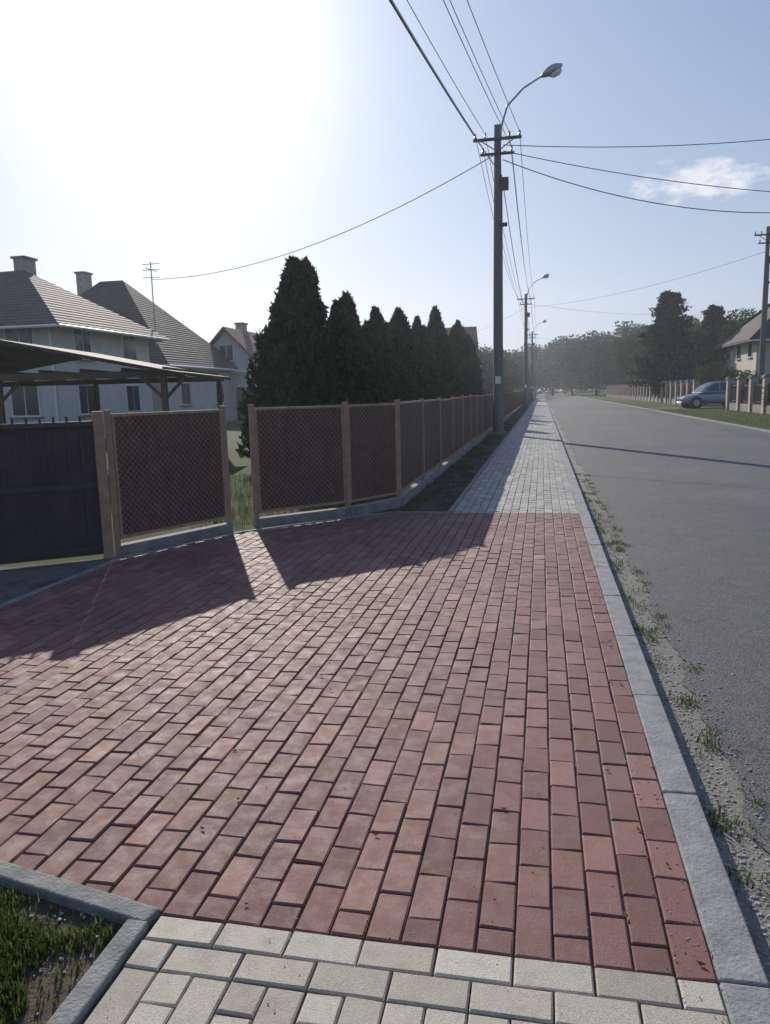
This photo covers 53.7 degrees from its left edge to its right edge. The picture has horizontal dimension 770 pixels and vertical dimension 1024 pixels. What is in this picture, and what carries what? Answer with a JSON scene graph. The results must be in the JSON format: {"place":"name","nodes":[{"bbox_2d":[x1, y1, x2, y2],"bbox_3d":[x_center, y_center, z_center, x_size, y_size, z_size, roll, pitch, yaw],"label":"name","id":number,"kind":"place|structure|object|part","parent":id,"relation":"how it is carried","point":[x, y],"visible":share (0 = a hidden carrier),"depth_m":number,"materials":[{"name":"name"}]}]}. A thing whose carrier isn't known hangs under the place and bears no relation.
{"place":"outdoors","nodes":[
{"label":"outdoors","id":0,"kind":"place"},
{"bbox_2d":[0,557,122,603],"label":"yard paving","id":1,"kind":"structure","parent":0,"point":[17,581],"depth_m":7.26,"materials":[{"name":"concrete"}]},
{"bbox_2d":[0,411,114,564],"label":"driveway gate","id":2,"kind":"structure","parent":1,"relation":"on","point":[54,495],"depth_m":7.67,"materials":[{"name":"brown paint"}]},
{"bbox_2d":[110,470,388,529],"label":"yard grass","id":3,"kind":"structure","parent":0,"point":[241,502],"depth_m":11.19,"materials":[{"name":"green plant"}]},
{"bbox_2d":[0,392,538,566],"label":"ground","id":4,"kind":"structure","parent":0,"point":[237,464],"depth_m":11.75,"materials":[{"name":"green plant"}]},
{"bbox_2d":[0,886,122,1023],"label":"soil patch","id":5,"kind":"object","parent":4,"relation":"on","point":[50,1008],"depth_m":2.23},
{"bbox_2d":[0,885,116,1023],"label":"grass","id":6,"kind":"structure","parent":5,"relation":"on","point":[21,946],"depth_m":2.28,"materials":[{"name":"green plant"}]},
{"bbox_2d":[0,327,152,438],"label":"walls","id":7,"kind":"structure","parent":4,"relation":"on","point":[113,398],"depth_m":31.52,"materials":[{"name":"white paint"}]},
{"bbox_2d":[4,328,141,418],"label":"windows","id":8,"kind":"structure","parent":7,"relation":"attached to","point":[25,401],"depth_m":31.60,"materials":[{"name":"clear glass"}]},
{"bbox_2d":[0,270,167,341],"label":"roof","id":9,"kind":"structure","parent":7,"relation":"on","point":[27,298],"depth_m":32.25,"materials":[{"name":"grey tile"}]},
{"bbox_2d":[10,255,37,275],"bbox_3d":[-16.276,-10.452,34.501,0.700,2.100,0.950,0,9,12],"label":"chimney","id":10,"kind":"object","parent":9,"relation":"on","point":[25,263],"visible":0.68,"depth_m":34.05,"materials":[{"name":"concrete"}]},
{"bbox_2d":[0,324,169,421],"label":"gutters","id":11,"kind":"object","parent":9,"relation":"attached to","point":[49,326],"visible":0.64,"depth_m":30.27,"materials":[{"name":"white metal"}]},
{"bbox_2d":[0,339,230,423],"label":"carport","id":12,"kind":"object","parent":4,"relation":"on","point":[16,358],"visible":0.83,"depth_m":17.85,"materials":[{"name":"brown wood"}]},
{"bbox_2d":[151,367,232,423],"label":"walls","id":13,"kind":"structure","parent":4,"relation":"on","point":[203,395],"depth_m":45.34,"materials":[{"name":"white paint"}]},
{"bbox_2d":[79,280,237,368],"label":"roof","id":14,"kind":"structure","parent":13,"relation":"on","point":[185,345],"depth_m":44.88,"materials":[{"name":"grey tile"}]},
{"bbox_2d":[74,271,92,295],"bbox_3d":[-18.409,-13.598,46.633,0.700,2.100,0.950,0,9,12],"label":"chimney","id":15,"kind":"object","parent":14,"relation":"on","point":[84,281],"visible":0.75,"depth_m":46.23,"materials":[{"name":"concrete"}]},
{"bbox_2d":[142,262,159,344],"bbox_3d":[-12.515,-11.221,41.094,0.794,4.400,0.947,9,14,51],"label":"roof antenna","id":16,"kind":"object","parent":14,"relation":"on","point":[151,270],"visible":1,"depth_m":40.92,"materials":[{"name":"grey metal"}]},
{"bbox_2d":[165,364,239,370],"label":"gutters","id":17,"kind":"object","parent":14,"relation":"attached to","point":[184,366],"visible":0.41,"depth_m":43.93,"materials":[{"name":"white metal"}]},
{"bbox_2d":[180,382,223,405],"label":"windows","id":18,"kind":"structure","parent":13,"relation":"attached to","point":[185,391],"depth_m":43.66,"materials":[{"name":"clear glass"}]},
{"bbox_2d":[210,322,259,422],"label":"cottage","id":19,"kind":"structure","parent":4,"relation":"on","point":[236,348],"depth_m":49.57,"materials":[{"name":"white paint"}]},
{"bbox_2d":[219,344,253,406],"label":"windows","id":20,"kind":"structure","parent":19,"relation":"in","point":[227,349],"depth_m":49.49,"materials":[{"name":"clear glass"}]},
{"bbox_2d":[228,390,250,422],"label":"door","id":21,"kind":"structure","parent":19,"relation":"in","point":[239,393],"depth_m":49.76,"materials":[{"name":"grey wood"}]},
{"bbox_2d":[235,255,353,458],"bbox_3d":[-1.978,-3.239,16.719,2.846,4.740,3.034,2,10,15],"label":"thuja tree","id":22,"kind":"object","parent":4,"relation":"on","point":[295,366],"visible":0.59,"depth_m":16.18,"materials":[{"name":"green plant"}]},
{"bbox_2d":[103,390,530,556],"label":"lattice fence","id":23,"kind":"object","parent":4,"relation":"on","point":[168,470],"visible":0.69,"depth_m":9.67,"materials":[{"name":"wood"}]},
{"bbox_2d":[298,256,365,404],"bbox_3d":[-1.667,-3.601,18.207,2.496,5.010,2.440,-1,9,0],"label":"thuja tree","id":24,"kind":"object","parent":4,"relation":"on","point":[341,370],"visible":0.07,"depth_m":18.05,"materials":[{"name":"green plant"}]},
{"bbox_2d":[325,299,381,403],"bbox_3d":[-1.254,-3.427,19.740,2.768,4.119,2.732,-4,10,-27],"label":"thuja tree","id":25,"kind":"object","parent":4,"relation":"on","point":[345,335],"visible":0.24,"depth_m":19.30,"materials":[{"name":"green plant"}]},
{"bbox_2d":[335,290,388,402],"bbox_3d":[-1.117,-4.125,22.449,2.647,4.686,2.821,-11,14,-40],"label":"thuja tree","id":26,"kind":"object","parent":4,"relation":"on","point":[348,304],"visible":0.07,"depth_m":21.93,"materials":[{"name":"green plant"}]},
{"bbox_2d":[347,311,381,403],"bbox_3d":[-1.045,-3.604,21.260,2.598,3.998,2.450,7,10,39],"label":"thuja tree","id":27,"kind":"object","parent":4,"relation":"on","point":[369,362],"visible":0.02,"depth_m":20.88,"materials":[{"name":"green plant"}]},
{"bbox_2d":[361,319,404,402],"bbox_3d":[-0.620,-4.057,24.068,2.499,4.029,2.585,0,9,8],"label":"thuja tree","id":28,"kind":"object","parent":4,"relation":"on","point":[384,374],"visible":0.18,"depth_m":23.77,"materials":[{"name":"green plant"}]},
{"bbox_2d":[368,305,414,401],"bbox_3d":[-0.320,-4.702,26.063,2.948,4.661,2.986,6,10,43],"label":"thuja tree","id":29,"kind":"object","parent":4,"relation":"on","point":[378,320],"visible":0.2,"depth_m":25.66,"materials":[{"name":"green plant"}]},
{"bbox_2d":[387,321,419,400],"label":"thuja tree","id":30,"kind":"object","parent":4,"relation":"on","point":[403,357],"visible":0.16,"depth_m":27.74,"materials":[{"name":"green plant"}]},
{"bbox_2d":[390,306,425,399],"bbox_3d":[0.499,-5.595,30.249,2.925,5.122,2.745,-8,11,-41],"label":"thuja tree","id":31,"kind":"object","parent":4,"relation":"on","point":[398,320],"visible":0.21,"depth_m":29.83,"materials":[{"name":"green plant"}]},
{"bbox_2d":[410,328,438,399],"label":"thuja tree","id":32,"kind":"object","parent":4,"relation":"on","point":[429,389],"visible":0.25,"depth_m":32.01,"materials":[{"name":"green plant"}]},
{"bbox_2d":[410,315,443,398],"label":"thuja tree","id":33,"kind":"object","parent":4,"relation":"on","point":[418,328],"visible":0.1,"depth_m":34.38,"materials":[{"name":"green plant"}]},
{"bbox_2d":[422,324,445,398],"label":"thuja tree","id":34,"kind":"object","parent":4,"relation":"on","point":[427,333],"visible":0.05,"depth_m":36.89,"materials":[{"name":"green plant"}]},
{"bbox_2d":[427,304,457,398],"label":"thuja tree","id":35,"kind":"object","parent":4,"relation":"on","point":[442,350],"visible":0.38,"depth_m":39.21,"materials":[{"name":"green plant"}]},
{"bbox_2d":[449,325,472,396],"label":"thuja tree","id":36,"kind":"object","parent":4,"relation":"on","point":[457,355],"visible":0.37,"depth_m":45.82,"materials":[{"name":"green plant"}]},
{"bbox_2d":[394,398,534,512],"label":"grass verge","id":37,"kind":"object","parent":4,"relation":"on","point":[477,464],"depth_m":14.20,"materials":[{"name":"green plant"}]},
{"bbox_2d":[455,319,476,395],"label":"thuja tree","id":38,"kind":"object","parent":4,"relation":"on","point":[466,349],"visible":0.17,"depth_m":49.44,"materials":[{"name":"green plant"}]},
{"bbox_2d":[467,338,481,395],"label":"thuja tree","id":39,"kind":"object","parent":4,"relation":"on","point":[475,385],"visible":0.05,"depth_m":53.29,"materials":[{"name":"green plant"}]},
{"bbox_2d":[466,333,484,393],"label":"thuja tree","id":40,"kind":"object","parent":4,"relation":"on","point":[476,363],"visible":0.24,"depth_m":56.94,"materials":[{"name":"green plant"}]},
{"bbox_2d":[478,342,492,370],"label":"broadleaf tree","id":41,"kind":"object","parent":4,"relation":"on","point":[482,357],"visible":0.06,"depth_m":121.37,"materials":[{"name":"green plant"}]},
{"bbox_2d":[480,352,521,394],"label":"broadleaf tree","id":42,"kind":"object","parent":4,"relation":"on","point":[487,376],"visible":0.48,"depth_m":114.37,"materials":[{"name":"green plant"}]},
{"bbox_2d":[479,346,522,394],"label":"broadleaf tree","id":43,"kind":"object","parent":4,"relation":"on","point":[508,357],"visible":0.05,"depth_m":127.29,"materials":[{"name":"green plant"}]},
{"bbox_2d":[505,355,523,392],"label":"broadleaf tree","id":44,"kind":"object","parent":4,"relation":"on","point":[519,370],"visible":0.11,"depth_m":143.82,"materials":[{"name":"green plant"}]},
{"bbox_2d":[473,63,562,434],"bbox_3d":[4.783,-9.136,27.499,3.084,12.760,0.566,1,9,13],"label":"street lamp pole","id":45,"kind":"object","parent":4,"relation":"on","point":[501,184],"visible":0.94,"depth_m":27.52,"materials":[{"name":"concrete"}]},
{"bbox_2d":[152,0,769,356],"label":"power lines","id":46,"kind":"object","parent":45,"relation":"attached to","point":[425,57],"visible":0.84,"depth_m":27.34,"materials":[{"name":"black metal"}]},
{"bbox_2d":[503,350,534,392],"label":"broadleaf tree","id":47,"kind":"object","parent":4,"relation":"on","point":[529,375],"visible":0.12,"depth_m":163.02,"materials":[{"name":"green plant"}]},
{"bbox_2d":[508,343,547,390],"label":"broadleaf tree","id":48,"kind":"object","parent":4,"relation":"on","point":[522,352],"visible":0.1,"depth_m":225.20,"materials":[{"name":"green plant"}]},
{"bbox_2d":[517,274,548,406],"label":"street lamp pole","id":49,"kind":"object","parent":4,"relation":"on","point":[526,314],"visible":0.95,"depth_m":74.97,"materials":[{"name":"concrete"}]},
{"bbox_2d":[533,348,537,396],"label":"utility pole","id":50,"kind":"object","parent":4,"relation":"on","point":[534,352],"visible":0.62,"depth_m":171.75,"materials":[{"name":"concrete"}]},
{"bbox_2d":[529,320,545,399],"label":"street lamp pole","id":51,"kind":"object","parent":4,"relation":"on","point":[532,336],"visible":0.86,"depth_m":123.28,"materials":[{"name":"concrete"}]},
{"bbox_2d":[0,411,729,1023],"bbox_3d":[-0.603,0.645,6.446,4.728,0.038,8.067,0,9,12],"label":"red paver driveway","id":52,"kind":"structure","parent":0,"point":[86,689],"depth_m":3.54,"materials":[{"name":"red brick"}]},
{"bbox_2d":[14,507,710,965],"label":"fallen leaves","id":53,"kind":"object","parent":52,"relation":"on","point":[502,807],"visible":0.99,"depth_m":3.05,"materials":[{"name":"brown plant"}]},
{"bbox_2d":[71,515,726,1023],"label":"grit","id":54,"kind":"object","parent":52,"relation":"on","point":[541,845],"visible":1,"depth_m":2.65,"materials":[{"name":"stone"}]},
{"bbox_2d":[0,0,769,390],"label":"sky","id":55,"kind":"structure","parent":0,"point":[193,138],"materials":[{"name":"blue"}]},
{"bbox_2d":[84,916,729,1023],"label":"beige paver pavement","id":56,"kind":"structure","parent":0,"point":[417,990],"depth_m":2.07,"materials":[{"name":"beige concrete"}]},
{"bbox_2d":[453,407,578,513],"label":"grey paver pavement","id":57,"kind":"structure","parent":0,"point":[474,500],"depth_m":14.04,"materials":[{"name":"grey concrete"}]},
{"bbox_2d":[530,394,546,406],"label":"pavement","id":58,"kind":"structure","parent":0,"point":[539,401],"depth_m":97.66,"materials":[{"name":"grey concrete"}]},
{"bbox_2d":[543,393,769,988],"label":"gravel strip","id":59,"kind":"object","parent":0,"point":[762,946],"visible":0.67,"depth_m":3.47,"materials":[{"name":"grey gravel"}]},
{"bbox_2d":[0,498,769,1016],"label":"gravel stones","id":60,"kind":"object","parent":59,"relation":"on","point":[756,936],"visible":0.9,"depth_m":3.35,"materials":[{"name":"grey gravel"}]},
{"bbox_2d":[574,473,768,894],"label":"kerb weeds","id":61,"kind":"object","parent":59,"relation":"on","point":[714,817],"visible":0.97,"depth_m":4.02,"materials":[{"name":"green plant"}]},
{"bbox_2d":[544,393,769,852],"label":"asphalt road","id":62,"kind":"structure","parent":0,"point":[687,499],"depth_m":8.33,"materials":[{"name":"grey asphalt"}]},
{"bbox_2d":[561,392,769,429],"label":"grass verge","id":63,"kind":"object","parent":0,"point":[631,402],"depth_m":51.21,"materials":[{"name":"green plant"}]},
{"bbox_2d":[536,334,586,395],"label":"broadleaf tree","id":64,"kind":"object","parent":63,"relation":"on","point":[561,375],"visible":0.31,"depth_m":193.91,"materials":[{"name":"green plant"}]},
{"bbox_2d":[553,330,615,395],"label":"broadleaf tree","id":65,"kind":"object","parent":63,"relation":"on","point":[576,351],"visible":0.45,"depth_m":166.87,"materials":[{"name":"green plant"}]},
{"bbox_2d":[574,328,628,388],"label":"broadleaf tree","id":66,"kind":"object","parent":63,"relation":"on","point":[619,334],"visible":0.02,"depth_m":183.56,"materials":[{"name":"green plant"}]},
{"bbox_2d":[579,336,638,388],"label":"broadleaf tree","id":67,"kind":"object","parent":63,"relation":"on","point":[598,370],"visible":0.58,"depth_m":149.58,"materials":[{"name":"green plant"}]},
{"bbox_2d":[607,327,646,383],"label":"broadleaf tree","id":68,"kind":"object","parent":63,"relation":"on","point":[623,374],"visible":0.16,"depth_m":129.09,"materials":[{"name":"green plant"}]},
{"bbox_2d":[605,320,649,383],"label":"broadleaf tree","id":69,"kind":"object","parent":63,"relation":"on","point":[634,329],"visible":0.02,"depth_m":159.07,"materials":[{"name":"green plant"}]},
{"bbox_2d":[612,335,645,381],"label":"broadleaf tree","id":70,"kind":"object","parent":63,"relation":"on","point":[622,359],"visible":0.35,"depth_m":113.69,"materials":[{"name":"green plant"}]},
{"bbox_2d":[606,379,700,404],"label":"pillar fence","id":71,"kind":"object","parent":63,"relation":"on","point":[671,392],"visible":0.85,"depth_m":79.24,"materials":[{"name":"concrete"}]},
{"bbox_2d":[626,327,699,380],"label":"broadleaf tree","id":72,"kind":"object","parent":63,"relation":"on","point":[642,351],"visible":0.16,"depth_m":99.43,"materials":[{"name":"green plant"}]},
{"bbox_2d":[625,289,701,394],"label":"pine tree","id":73,"kind":"object","parent":63,"relation":"on","point":[668,332],"visible":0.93,"depth_m":77.19,"materials":[{"name":"green plant"}]},
{"bbox_2d":[633,315,703,380],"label":"broadleaf tree","id":74,"kind":"object","parent":63,"relation":"on","point":[697,321],"depth_m":136.41,"materials":[{"name":"green plant"}]},
{"bbox_2d":[673,321,723,376],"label":"broadleaf tree","id":75,"kind":"object","parent":63,"relation":"on","point":[696,334],"visible":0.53,"depth_m":83.05,"materials":[{"name":"green plant"}]},
{"bbox_2d":[692,362,725,382],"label":"broadleaf tree","id":76,"kind":"object","parent":63,"relation":"on","point":[711,369],"visible":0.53,"depth_m":66.25,"materials":[{"name":"green plant"}]},
{"bbox_2d":[687,304,733,378],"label":"pine tree","id":77,"kind":"object","parent":63,"relation":"on","point":[711,320],"visible":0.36,"depth_m":83.51,"materials":[{"name":"green plant"}]},
{"bbox_2d":[712,346,735,369],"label":"broadleaf tree","id":78,"kind":"object","parent":63,"relation":"on","point":[723,357],"visible":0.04,"depth_m":69.37,"materials":[{"name":"green plant"}]},
{"bbox_2d":[697,369,757,383],"bbox_3d":[26.962,-9.555,59.592,4.899,3.283,4.681,-3,9,-11],"label":"shrub","id":79,"kind":"object","parent":63,"relation":"on","point":[725,374],"visible":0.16,"depth_m":58.94,"materials":[{"name":"green plant"}]},
{"bbox_2d":[719,310,756,360],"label":"broadleaf tree","id":80,"kind":"object","parent":63,"relation":"on","point":[737,325],"visible":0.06,"depth_m":77.00,"materials":[{"name":"green plant"}]},
{"bbox_2d":[725,308,759,333],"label":"broadleaf tree","id":81,"kind":"object","parent":63,"relation":"on","point":[731,315],"visible":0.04,"depth_m":90.49,"materials":[{"name":"green plant"}]},
{"bbox_2d":[724,341,769,403],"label":"walls","id":82,"kind":"structure","parent":63,"relation":"on","point":[750,364],"depth_m":62.69,"materials":[{"name":"beige paint"}]},
{"bbox_2d":[726,341,752,380],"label":"windows","id":83,"kind":"structure","parent":82,"relation":"attached to","point":[750,346],"depth_m":64.89,"materials":[{"name":"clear glass"}]},
{"bbox_2d":[714,303,769,348],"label":"roof","id":84,"kind":"structure","parent":82,"relation":"on","point":[749,329],"depth_m":64.61,"materials":[{"name":"grey tile"}]},
{"bbox_2d":[725,374,769,413],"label":"pillar fence","id":85,"kind":"object","parent":63,"relation":"on","point":[754,392],"visible":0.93,"depth_m":44.30,"materials":[{"name":"concrete"}]},
{"bbox_2d":[738,376,762,399],"bbox_3d":[23.022,-6.999,45.841,3.156,2.631,3.259,7,12,44],"label":"shrub","id":86,"kind":"object","parent":63,"relation":"on","point":[760,380],"visible":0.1,"depth_m":45.40,"materials":[{"name":"green plant"}]},
{"bbox_2d":[754,226,769,404],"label":"utility pole","id":87,"kind":"object","parent":63,"relation":"on","point":[762,350],"visible":0.86,"depth_m":48.10,"materials":[{"name":"concrete"}]},
{"bbox_2d":[762,387,769,405],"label":"shrub","id":88,"kind":"object","parent":63,"relation":"on","point":[766,399],"visible":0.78,"depth_m":40.97,"materials":[{"name":"green plant"}]},
{"bbox_2d":[648,406,724,409],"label":"side driveway","id":89,"kind":"structure","parent":0,"point":[685,408],"depth_m":55.64,"materials":[{"name":"concrete"}]},
{"bbox_2d":[676,381,747,408],"bbox_3d":[23.741,-8.486,55.134,4.777,1.965,2.352,-1,9,2],"label":"parked car","id":90,"kind":"object","parent":89,"relation":"on","point":[714,392],"visible":0.63,"depth_m":54.27,"materials":[{"name":"blue paint"}]},
{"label":"windows","id":91,"kind":"part","parent":90,"relation":"part of","materials":[{"name":"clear glass"}]},
{"label":"ground","id":92,"kind":"structure","parent":0,"visible":0},
{"bbox_2d":[0,398,535,1023],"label":"edging kerb","id":93,"kind":"structure","parent":92,"relation":"on","point":[136,920],"depth_m":2.42,"materials":[{"name":"concrete"}]},
{"bbox_2d":[522,335,570,394],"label":"broadleaf tree","id":94,"kind":"object","parent":92,"relation":"on","point":[541,379],"visible":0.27,"depth_m":213.44,"materials":[{"name":"green plant"}]},
{"bbox_2d":[513,381,605,393],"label":"distant treeline","id":95,"kind":"object","parent":92,"relation":"on","point":[564,391],"visible":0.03,"depth_m":281.18,"materials":[{"name":"green plant"}]},
{"bbox_2d":[544,397,769,1023],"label":"pavement kerb","id":96,"kind":"structure","parent":92,"relation":"on","point":[742,980],"depth_m":2.73,"materials":[{"name":"concrete"}]},
{"bbox_2d":[578,396,769,432],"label":"road kerb","id":97,"kind":"structure","parent":92,"relation":"on","point":[749,427],"depth_m":36.53,"materials":[{"name":"concrete"}]},
{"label":"walls","id":98,"kind":"object","parent":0,"visible":0},
{"bbox_2d":[445,326,479,361],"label":"roof","id":99,"kind":"structure","parent":98,"relation":"on","point":[471,330],"depth_m":94.22,"materials":[{"name":"tile"}]}
]}

